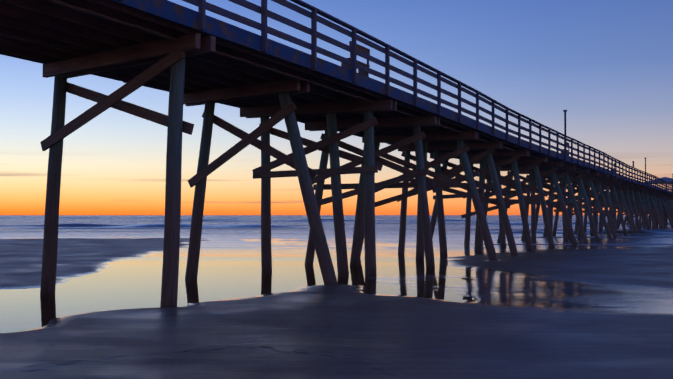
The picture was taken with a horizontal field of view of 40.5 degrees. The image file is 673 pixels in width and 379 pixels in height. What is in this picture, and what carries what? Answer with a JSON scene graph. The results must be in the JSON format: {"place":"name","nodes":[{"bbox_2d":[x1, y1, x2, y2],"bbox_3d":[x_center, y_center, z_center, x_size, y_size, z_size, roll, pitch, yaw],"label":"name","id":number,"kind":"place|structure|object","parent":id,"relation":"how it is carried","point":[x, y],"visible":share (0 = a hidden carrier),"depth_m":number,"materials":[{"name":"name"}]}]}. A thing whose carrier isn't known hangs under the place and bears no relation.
{"place":"outdoors","nodes":[
{"label":"outdoors","id":0,"kind":"place"},
{"bbox_2d":[0,238,672,378],"bbox_3d":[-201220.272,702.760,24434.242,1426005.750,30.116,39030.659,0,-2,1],"label":"beach ground","id":1,"kind":"structure","parent":0,"point":[586,314],"depth_m":14.22,"materials":[{"name":"grey sand"}]},
{"bbox_2d":[0,215,672,332],"bbox_3d":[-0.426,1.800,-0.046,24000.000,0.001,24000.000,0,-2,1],"label":"sea water","id":2,"kind":"structure","parent":0,"point":[227,257],"depth_m":31.93,"materials":[{"name":"blue liquid"}]},
{"bbox_2d":[0,217,672,233],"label":"sea","id":3,"kind":"structure","parent":2,"relation":"on","point":[304,220],"depth_m":168.87,"materials":[{"name":"liquid"}]},
{"bbox_2d":[16,220,672,244],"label":"waves","id":4,"kind":"object","parent":2,"relation":"on","point":[452,230],"visible":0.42,"depth_m":105.81,"materials":[{"name":"liquid"}]},
{"bbox_2d":[40,55,672,306],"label":"pier piles","id":5,"kind":"object","parent":2,"relation":"in","point":[364,227],"visible":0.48,"depth_m":27.93,"materials":[{"name":"brown wood"}]},
{"bbox_2d":[0,0,672,217],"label":"support beams","id":6,"kind":"object","parent":5,"relation":"attached to","point":[133,49],"visible":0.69,"depth_m":24.73,"materials":[{"name":"brown wood"}]},
{"bbox_2d":[0,0,670,201],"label":"pier deck","id":7,"kind":"structure","parent":6,"relation":"attached to","point":[175,13],"depth_m":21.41,"materials":[{"name":"brown wood"}]},
{"bbox_2d":[117,0,672,193],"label":"pier railings","id":8,"kind":"object","parent":7,"relation":"attached to","point":[203,6],"visible":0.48,"depth_m":27.19,"materials":[{"name":"brown wood"}]},
{"bbox_2d":[646,177,672,183],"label":"pavilion roof","id":9,"kind":"structure","parent":5,"relation":"on","point":[667,179],"depth_m":157.62,"materials":[{"name":"blue metal"}]},
{"bbox_2d":[0,0,672,214],"label":"sky","id":10,"kind":"structure","parent":0,"point":[608,64],"materials":[{"name":"blue"}]},
{"bbox_2d":[341,41,614,171],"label":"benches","id":11,"kind":"object","parent":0,"point":[362,49],"depth_m":25.52,"materials":[{"name":"brown wood"}]}
]}

